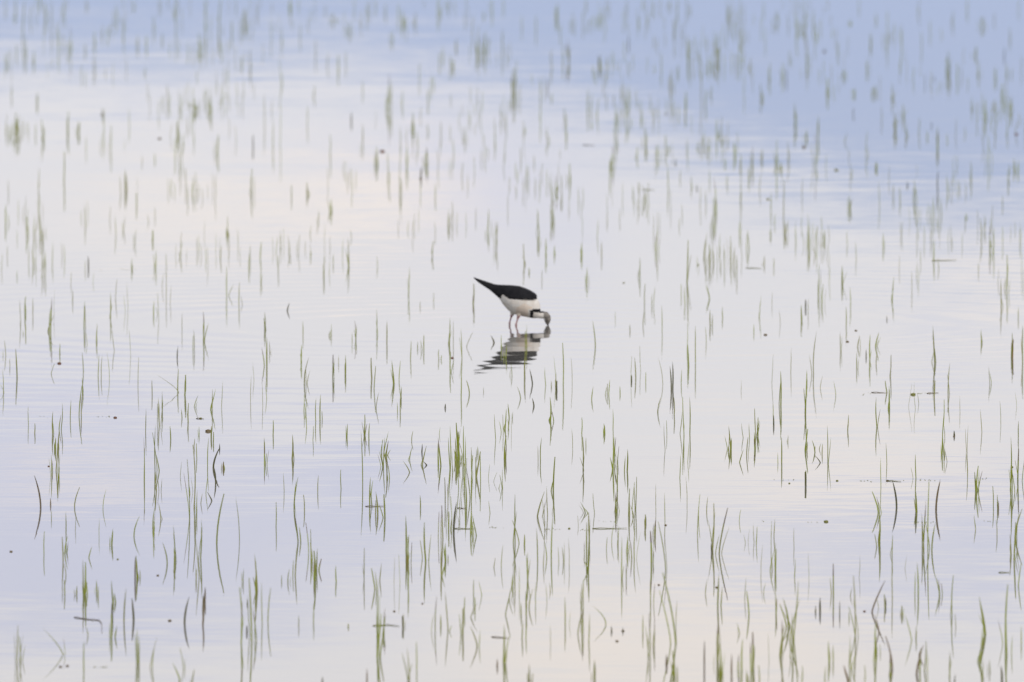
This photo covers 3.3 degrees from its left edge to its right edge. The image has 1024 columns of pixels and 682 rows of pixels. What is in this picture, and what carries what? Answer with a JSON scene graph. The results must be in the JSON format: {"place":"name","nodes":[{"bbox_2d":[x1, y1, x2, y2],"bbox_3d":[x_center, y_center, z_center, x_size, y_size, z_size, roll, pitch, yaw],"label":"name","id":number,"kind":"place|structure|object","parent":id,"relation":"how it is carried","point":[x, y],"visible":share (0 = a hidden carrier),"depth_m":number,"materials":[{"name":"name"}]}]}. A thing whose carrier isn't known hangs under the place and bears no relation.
{"place":"outdoors","nodes":[
{"label":"outdoors","id":0,"kind":"place"},
{"bbox_2d":[280,104,280,140],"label":"grass shoot","id":1,"kind":"object","parent":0,"point":[280,122],"depth_m":91.19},
{"bbox_2d":[1,0,1021,681],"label":"marsh grass","id":2,"kind":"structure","parent":0,"point":[523,244],"depth_m":82.25,"materials":[{"name":"plant"}]},
{"bbox_2d":[0,0,1023,681],"bbox_3d":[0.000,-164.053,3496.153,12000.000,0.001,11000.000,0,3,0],"label":"water","id":3,"kind":"structure","parent":0,"point":[726,382],"depth_m":70.21,"materials":[{"name":"grey liquid"}]},
{"bbox_2d":[14,628,22,662],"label":"grass tuft","id":4,"kind":"object","parent":3,"relation":"on","point":[16,660],"visible":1,"depth_m":50.89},
{"bbox_2d":[34,475,40,506],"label":"grass shoot","id":5,"kind":"object","parent":3,"relation":"on","point":[38,492],"depth_m":58.66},
{"bbox_2d":[48,301,53,330],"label":"grass tuft","id":6,"kind":"object","parent":3,"relation":"on","point":[50,320],"visible":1,"depth_m":70.88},
{"bbox_2d":[52,443,59,470],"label":"grass tuft","id":7,"kind":"object","parent":3,"relation":"on","point":[56,459],"visible":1,"depth_m":60.82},
{"bbox_2d":[79,387,81,414],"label":"grass tuft","id":8,"kind":"object","parent":3,"relation":"on","point":[81,403],"visible":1,"depth_m":64.48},
{"bbox_2d":[84,562,87,594],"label":"grass tuft","id":9,"kind":"object","parent":3,"relation":"on","point":[85,586],"visible":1,"depth_m":54.03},
{"bbox_2d":[109,614,116,637],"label":"grass tuft","id":10,"kind":"object","parent":3,"relation":"on","point":[111,628],"visible":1,"depth_m":52.02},
{"bbox_2d":[111,580,115,602],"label":"grass tuft","id":11,"kind":"object","parent":3,"relation":"on","point":[113,597],"visible":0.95,"depth_m":53.62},
{"bbox_2d":[123,592,125,621],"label":"grass shoot","id":12,"kind":"object","parent":3,"relation":"in","point":[124,609],"depth_m":52.74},
{"bbox_2d":[135,636,139,662],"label":"grass tuft","id":13,"kind":"object","parent":3,"relation":"on","point":[137,650],"visible":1,"depth_m":50.89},
{"bbox_2d":[152,433,156,465],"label":"grass tuft","id":14,"kind":"object","parent":3,"relation":"on","point":[154,452],"visible":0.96,"depth_m":60.92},
{"bbox_2d":[157,400,162,424],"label":"grass tuft","id":15,"kind":"object","parent":3,"relation":"on","point":[158,413],"visible":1,"depth_m":63.79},
{"bbox_2d":[175,136,183,155],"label":"grass tuft","id":16,"kind":"object","parent":3,"relation":"on","point":[179,146],"visible":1,"depth_m":89.45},
{"bbox_2d":[184,598,188,622],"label":"grass shoot","id":17,"kind":"object","parent":3,"relation":"on","point":[185,612],"depth_m":52.68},
{"bbox_2d":[184,460,189,517],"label":"grass tuft","id":18,"kind":"object","parent":3,"relation":"on","point":[189,492],"visible":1,"depth_m":58.05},
{"bbox_2d":[193,448,195,504],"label":"grass shoot","id":19,"kind":"object","parent":3,"relation":"in","point":[195,477],"depth_m":58.61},
{"bbox_2d":[198,519,202,559],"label":"grass tuft","id":20,"kind":"object","parent":3,"relation":"on","point":[200,550],"visible":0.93,"depth_m":55.82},
{"bbox_2d":[203,312,208,340],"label":"grass tuft","id":21,"kind":"object","parent":3,"relation":"on","point":[203,328],"visible":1,"depth_m":70.06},
{"bbox_2d":[216,494,223,543],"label":"grass shoot","id":22,"kind":"object","parent":3,"relation":"in","point":[218,521],"depth_m":56.64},
{"bbox_2d":[239,587,243,643],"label":"grass tuft","id":23,"kind":"object","parent":3,"relation":"on","point":[242,620],"visible":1,"depth_m":51.75,"materials":[{"name":"plant"}]},
{"bbox_2d":[249,578,256,639],"bbox_3d":[-0.754,0.795,51.899,0.024,0.211,0.012,0,3,0],"label":"grass tuft","id":24,"kind":"object","parent":3,"relation":"on","point":[255,634],"visible":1,"depth_m":51.90,"materials":[{"name":"plant"}]},
{"bbox_2d":[253,553,257,589],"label":"grass tuft","id":25,"kind":"object","parent":3,"relation":"on","point":[256,577],"visible":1,"depth_m":54.24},
{"bbox_2d":[291,435,293,458],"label":"grass tuft","id":26,"kind":"object","parent":3,"relation":"on","point":[292,448],"visible":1,"depth_m":61.55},
{"bbox_2d":[292,549,296,575],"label":"grass tuft","id":27,"kind":"object","parent":3,"relation":"on","point":[295,563],"visible":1,"depth_m":54.95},
{"bbox_2d":[295,517,300,541],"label":"grass tuft","id":28,"kind":"object","parent":3,"relation":"on","point":[297,532],"visible":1,"depth_m":56.73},
{"bbox_2d":[313,552,315,580],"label":"grass tuft","id":29,"kind":"object","parent":3,"relation":"on","point":[314,576],"visible":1,"depth_m":54.73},
{"bbox_2d":[319,394,322,419],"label":"grass tuft","id":30,"kind":"object","parent":3,"relation":"on","point":[320,409],"visible":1,"depth_m":64.18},
{"bbox_2d":[361,437,362,483],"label":"grass shoot","id":31,"kind":"object","parent":3,"relation":"in","point":[362,461],"depth_m":60.04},
{"bbox_2d":[376,588,379,638],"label":"grass tuft","id":32,"kind":"object","parent":3,"relation":"on","point":[377,613],"visible":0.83,"depth_m":51.96,"materials":[{"name":"plant"}]},
{"bbox_2d":[377,613,383,656],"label":"grass tuft","id":33,"kind":"object","parent":3,"relation":"on","point":[379,639],"visible":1,"depth_m":51.14,"materials":[{"name":"plant"}]},
{"bbox_2d":[378,494,385,517],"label":"grass tuft","id":34,"kind":"object","parent":3,"relation":"on","point":[384,508],"visible":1,"depth_m":58.06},
{"bbox_2d":[379,440,384,466],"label":"grass tuft","id":35,"kind":"object","parent":3,"relation":"on","point":[383,456],"visible":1,"depth_m":61.09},
{"bbox_2d":[405,521,408,552],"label":"grass tuft","id":36,"kind":"object","parent":3,"relation":"on","point":[406,537],"visible":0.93,"depth_m":56.16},
{"bbox_2d":[407,537,411,563],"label":"grass tuft","id":37,"kind":"object","parent":3,"relation":"on","point":[408,551],"visible":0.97,"depth_m":55.60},
{"bbox_2d":[423,522,430,561],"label":"grass tuft","id":38,"kind":"object","parent":3,"relation":"on","point":[424,544],"visible":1,"depth_m":55.67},
{"bbox_2d":[431,597,436,630],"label":"grass tuft","id":39,"kind":"object","parent":3,"relation":"on","point":[435,617],"visible":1,"depth_m":52.32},
{"bbox_2d":[438,440,440,464],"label":"grass tuft","id":40,"kind":"object","parent":3,"relation":"on","point":[439,455],"visible":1,"depth_m":61.18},
{"bbox_2d":[438,506,442,537],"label":"grass tuft","id":41,"kind":"object","parent":3,"relation":"on","point":[442,524],"visible":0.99,"depth_m":56.95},
{"bbox_2d":[440,552,444,575],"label":"grass tuft","id":42,"kind":"object","parent":3,"relation":"on","point":[441,564],"visible":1,"depth_m":55.02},
{"bbox_2d":[453,502,456,531],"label":"grass shoot","id":43,"kind":"object","parent":3,"relation":"in","point":[454,519],"depth_m":57.26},
{"bbox_2d":[456,423,459,452],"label":"grass tuft","id":44,"kind":"object","parent":3,"relation":"on","point":[457,437],"visible":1,"depth_m":61.91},
{"bbox_2d":[455,439,466,487],"bbox_3d":[-0.166,0.421,59.790,0.051,0.204,0.013,2,4,39],"label":"grass tuft","id":45,"kind":"object","parent":3,"relation":"on","point":[465,469],"visible":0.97,"depth_m":59.78,"materials":[{"name":"plant"}]},
{"bbox_2d":[459,610,463,634],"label":"grass tuft","id":46,"kind":"object","parent":3,"relation":"on","point":[462,622],"visible":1,"depth_m":52.16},
{"bbox_2d":[467,455,472,498],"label":"grass tuft","id":47,"kind":"object","parent":3,"relation":"on","point":[471,480],"visible":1,"depth_m":59.16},
{"bbox_2d":[475,451,480,476],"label":"grass tuft","id":48,"kind":"object","parent":3,"relation":"on","point":[477,466],"visible":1,"depth_m":60.48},
{"bbox_2d":[480,37,489,51],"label":"grass tuft","id":49,"kind":"object","parent":3,"relation":"on","point":[484,49],"visible":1,"depth_m":105.88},
{"bbox_2d":[503,628,509,662],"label":"grass tuft","id":50,"kind":"object","parent":3,"relation":"on","point":[504,655],"visible":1,"depth_m":50.89,"materials":[{"name":"plant"}]},
{"bbox_2d":[474,277,550,324],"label":"wading bird","id":51,"kind":"object","parent":3,"relation":"on","point":[518,301],"visible":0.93,"depth_m":71.37},
{"bbox_2d":[512,505,518,543],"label":"grass tuft","id":52,"kind":"object","parent":3,"relation":"on","point":[514,527],"visible":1,"depth_m":56.65,"materials":[{"name":"plant"}]},
{"bbox_2d":[526,554,529,578],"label":"grass tuft","id":53,"kind":"object","parent":3,"relation":"on","point":[527,567],"visible":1,"depth_m":54.80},
{"bbox_2d":[545,519,552,557],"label":"grass tuft","id":54,"kind":"object","parent":3,"relation":"on","point":[551,541],"visible":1,"depth_m":55.90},
{"bbox_2d":[549,399,553,420],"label":"grass tuft","id":55,"kind":"object","parent":3,"relation":"on","point":[551,413],"visible":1,"depth_m":64.09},
{"bbox_2d":[551,457,554,490],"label":"grass tuft","id":56,"kind":"object","parent":3,"relation":"on","point":[553,475],"visible":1,"depth_m":59.62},
{"bbox_2d":[562,343,563,384],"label":"grass shoot","id":57,"kind":"object","parent":3,"relation":"on","point":[563,365],"depth_m":66.62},
{"bbox_2d":[563,40,569,61],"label":"grass tuft","id":58,"kind":"object","parent":3,"relation":"on","point":[568,53],"visible":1,"depth_m":104.04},
{"bbox_2d":[577,608,583,634],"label":"grass tuft","id":59,"kind":"object","parent":3,"relation":"on","point":[582,630],"visible":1,"depth_m":52.16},
{"bbox_2d":[584,524,586,554],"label":"grass tuft","id":60,"kind":"object","parent":3,"relation":"on","point":[586,541],"visible":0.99,"depth_m":56.05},
{"bbox_2d":[583,542,588,570],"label":"grass tuft","id":61,"kind":"object","parent":3,"relation":"on","point":[588,558],"visible":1,"depth_m":55.24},
{"bbox_2d":[588,513,589,541],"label":"grass tuft","id":62,"kind":"object","parent":3,"relation":"on","point":[588,528],"visible":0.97,"depth_m":56.76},
{"bbox_2d":[610,442,613,469],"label":"grass tuft","id":63,"kind":"object","parent":3,"relation":"on","point":[612,464],"visible":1,"depth_m":60.91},
{"bbox_2d":[614,463,617,490],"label":"grass tuft","id":64,"kind":"object","parent":3,"relation":"on","point":[617,477],"visible":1,"depth_m":59.62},
{"bbox_2d":[632,477,636,508],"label":"grass tuft","id":65,"kind":"object","parent":3,"relation":"on","point":[634,493],"visible":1,"depth_m":58.54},
{"bbox_2d":[630,527,640,558],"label":"grass tuft","id":66,"kind":"object","parent":3,"relation":"on","point":[634,546],"visible":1,"depth_m":55.84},
{"bbox_2d":[646,618,650,655],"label":"grass tuft","id":67,"kind":"object","parent":3,"relation":"on","point":[648,641],"visible":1,"depth_m":51.20,"materials":[{"name":"plant"}]},
{"bbox_2d":[650,531,653,562],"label":"grass tuft","id":68,"kind":"object","parent":3,"relation":"on","point":[651,548],"visible":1,"depth_m":55.67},
{"bbox_2d":[653,619,654,645],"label":"grass tuft","id":69,"kind":"object","parent":3,"relation":"on","point":[654,634],"visible":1,"depth_m":51.64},
{"bbox_2d":[655,221,659,251],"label":"grass tuft","id":70,"kind":"object","parent":3,"relation":"on","point":[657,238],"visible":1,"depth_m":78.27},
{"bbox_2d":[658,522,666,568],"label":"grass tuft","id":71,"kind":"object","parent":3,"relation":"on","point":[663,549],"visible":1,"depth_m":55.31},
{"bbox_2d":[659,572,675,642],"bbox_3d":[0.452,0.789,51.755,0.054,0.236,0.016,-1,3,-15],"label":"grass tuft","id":72,"kind":"object","parent":3,"relation":"on","point":[671,612],"visible":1,"depth_m":51.76,"materials":[{"name":"plant"}]},
{"bbox_2d":[670,651,674,675],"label":"grass tuft","id":73,"kind":"object","parent":3,"relation":"on","point":[673,670],"visible":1,"depth_m":50.34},
{"bbox_2d":[672,362,673,388],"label":"grass shoot","id":74,"kind":"object","parent":3,"relation":"in","point":[672,376],"depth_m":66.36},
{"bbox_2d":[686,250,690,282],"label":"grass tuft","id":75,"kind":"object","parent":3,"relation":"on","point":[687,267],"visible":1,"depth_m":75.19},
{"bbox_2d":[695,326,695,362],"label":"grass shoot","id":76,"kind":"object","parent":3,"relation":"on","point":[695,344],"depth_m":68.35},
{"bbox_2d":[708,503,714,549],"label":"grass tuft","id":77,"kind":"object","parent":3,"relation":"on","point":[712,538],"visible":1,"depth_m":56.31,"materials":[{"name":"plant"}]},
{"bbox_2d":[713,181,716,211],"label":"grass tuft","id":78,"kind":"object","parent":3,"relation":"on","point":[715,209],"visible":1,"depth_m":82.60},
{"bbox_2d":[716,624,720,660],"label":"grass tuft","id":79,"kind":"object","parent":3,"relation":"on","point":[717,648],"visible":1,"depth_m":51.01,"materials":[{"name":"plant"}]},
{"bbox_2d":[717,577,722,605],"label":"grass tuft","id":80,"kind":"object","parent":3,"relation":"on","point":[718,594],"visible":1,"depth_m":53.48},
{"bbox_2d":[715,508,727,553],"bbox_3d":[0.661,0.612,56.114,0.046,0.174,0.019,0,3,-5],"label":"grass tuft","id":81,"kind":"object","parent":3,"relation":"on","point":[721,535],"visible":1,"depth_m":56.12,"materials":[{"name":"plant"}]},
{"bbox_2d":[737,639,742,669],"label":"grass tuft","id":82,"kind":"object","parent":3,"relation":"on","point":[741,657],"visible":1,"depth_m":50.59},
{"bbox_2d":[750,642,753,671],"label":"grass tuft","id":83,"kind":"object","parent":3,"relation":"on","point":[751,668],"visible":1,"depth_m":50.53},
{"bbox_2d":[752,632,754,666],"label":"grass tuft","id":84,"kind":"object","parent":3,"relation":"on","point":[753,649],"visible":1,"depth_m":50.73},
{"bbox_2d":[770,543,776,570],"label":"grass tuft","id":85,"kind":"object","parent":3,"relation":"on","point":[772,558],"visible":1,"depth_m":55.23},
{"bbox_2d":[773,146,777,164],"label":"grass tuft","id":86,"kind":"object","parent":3,"relation":"on","point":[776,159],"visible":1,"depth_m":88.32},
{"bbox_2d":[779,371,781,404],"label":"grass tuft","id":87,"kind":"object","parent":3,"relation":"on","point":[780,397],"visible":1,"depth_m":65.18,"materials":[{"name":"plant"}]},
{"bbox_2d":[779,626,783,656],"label":"grass tuft","id":88,"kind":"object","parent":3,"relation":"on","point":[780,652],"visible":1,"depth_m":51.14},
{"bbox_2d":[780,599,790,626],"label":"grass tuft","id":89,"kind":"object","parent":3,"relation":"on","point":[787,617],"visible":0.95,"depth_m":52.51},
{"bbox_2d":[791,615,794,656],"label":"grass tuft","id":90,"kind":"object","parent":3,"relation":"on","point":[792,638],"visible":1,"depth_m":51.14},
{"bbox_2d":[790,590,799,638],"bbox_3d":[0.824,0.799,51.951,0.031,0.198,0.018,0,3,5],"label":"grass tuft","id":91,"kind":"object","parent":3,"relation":"on","point":[795,617],"visible":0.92,"depth_m":51.95,"materials":[{"name":"plant"}]},
{"bbox_2d":[804,376,806,413],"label":"grass tuft","id":92,"kind":"object","parent":3,"relation":"on","point":[805,397],"visible":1,"depth_m":64.57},
{"bbox_2d":[809,332,816,373],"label":"grass tuft","id":93,"kind":"object","parent":3,"relation":"on","point":[813,358],"visible":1,"depth_m":67.47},
{"bbox_2d":[811,137,817,167],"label":"grass tuft","id":94,"kind":"object","parent":3,"relation":"on","point":[815,152],"visible":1,"depth_m":87.96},
{"bbox_2d":[828,642,833,661],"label":"grass tuft","id":95,"kind":"object","parent":3,"relation":"on","point":[829,654],"visible":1,"depth_m":50.92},
{"bbox_2d":[830,564,833,594],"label":"grass tuft","id":96,"kind":"object","parent":3,"relation":"on","point":[833,581],"visible":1,"depth_m":53.99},
{"bbox_2d":[849,645,854,668],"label":"grass tuft","id":97,"kind":"object","parent":3,"relation":"on","point":[850,658],"visible":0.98,"depth_m":50.65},
{"bbox_2d":[849,576,857,635],"bbox_3d":[1.001,0.788,52.092,0.025,0.207,0.036,-1,3,-22],"label":"grass tuft","id":98,"kind":"object","parent":3,"relation":"on","point":[855,612],"visible":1,"depth_m":52.09,"materials":[{"name":"plant"}]},
{"bbox_2d":[873,622,876,661],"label":"grass tuft","id":99,"kind":"object","parent":3,"relation":"on","point":[875,645],"visible":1,"depth_m":50.95,"materials":[{"name":"plant"}]},
{"bbox_2d":[872,492,881,512],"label":"grass tuft","id":100,"kind":"object","parent":3,"relation":"on","point":[878,505],"visible":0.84,"depth_m":58.38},
{"bbox_2d":[874,511,880,546],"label":"grass tuft","id":101,"kind":"object","parent":3,"relation":"on","point":[879,531],"visible":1,"depth_m":56.50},
{"bbox_2d":[871,581,884,611],"bbox_3d":[1.092,0.776,53.185,0.043,0.126,0.006,1,3,12],"label":"grass shoot","id":102,"kind":"object","parent":3,"relation":"on","point":[876,599],"depth_m":53.19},
{"bbox_2d":[885,636,892,668],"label":"grass shoot","id":103,"kind":"object","parent":3,"relation":"on","point":[890,653],"depth_m":50.65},
{"bbox_2d":[916,650,921,673],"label":"grass shoot","id":104,"kind":"object","parent":3,"relation":"on","point":[918,663],"depth_m":50.41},
{"bbox_2d":[919,645,927,670],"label":"grass tuft","id":105,"kind":"object","parent":3,"relation":"on","point":[925,661],"visible":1,"depth_m":50.56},
{"bbox_2d":[922,505,925,539],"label":"grass tuft","id":106,"kind":"object","parent":3,"relation":"on","point":[924,523],"visible":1,"depth_m":56.38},
{"bbox_2d":[924,486,929,548],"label":"grass tuft","id":107,"kind":"object","parent":3,"relation":"on","point":[927,521],"visible":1,"depth_m":56.34,"materials":[{"name":"plant"}]},
{"bbox_2d":[932,332,935,362],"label":"grass tuft","id":108,"kind":"object","parent":3,"relation":"on","point":[934,354],"visible":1,"depth_m":68.35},
{"bbox_2d":[935,482,939,509],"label":"grass shoot","id":109,"kind":"object","parent":3,"relation":"in","point":[937,497],"depth_m":58.49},
{"bbox_2d":[946,55,950,73],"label":"grass tuft","id":110,"kind":"object","parent":3,"relation":"on","point":[948,65],"visible":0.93,"depth_m":102.03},
{"bbox_2d":[950,575,953,614],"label":"grass tuft","id":111,"kind":"object","parent":3,"relation":"on","point":[951,598],"visible":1,"depth_m":53.04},
{"bbox_2d":[976,466,981,491],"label":"grass tuft","id":112,"kind":"object","parent":3,"relation":"on","point":[978,480],"visible":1,"depth_m":59.58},
{"bbox_2d":[977,625,983,661],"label":"grass tuft","id":113,"kind":"object","parent":3,"relation":"on","point":[979,657],"visible":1,"depth_m":50.96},
{"bbox_2d":[979,597,985,634],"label":"grass tuft","id":114,"kind":"object","parent":3,"relation":"on","point":[983,623],"visible":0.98,"depth_m":52.16,"materials":[{"name":"plant"}]},
{"bbox_2d":[998,584,1007,642],"bbox_3d":[1.425,0.806,51.760,0.030,0.202,0.018,0,3,0],"label":"grass tuft","id":115,"kind":"object","parent":3,"relation":"on","point":[1005,616],"visible":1,"depth_m":51.76,"materials":[{"name":"plant"}]},
{"bbox_2d":[1006,624,1011,654],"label":"grass tuft","id":116,"kind":"object","parent":3,"relation":"on","point":[1006,642],"visible":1,"depth_m":51.26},
{"bbox_2d":[1009,457,1014,491],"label":"grass tuft","id":117,"kind":"object","parent":3,"relation":"on","point":[1012,477],"visible":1,"depth_m":59.53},
{"bbox_2d":[1013,522,1017,560],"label":"grass tuft","id":118,"kind":"object","parent":3,"relation":"on","point":[1014,559],"visible":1,"depth_m":55.75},
{"bbox_2d":[1015,449,1023,480],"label":"grass tuft","id":119,"kind":"object","parent":3,"relation":"on","point":[1017,467],"visible":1,"depth_m":60.21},
{"bbox_2d":[1021,327,1022,362],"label":"grass tuft","id":120,"kind":"object","parent":3,"relation":"on","point":[1022,345],"visible":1,"depth_m":68.35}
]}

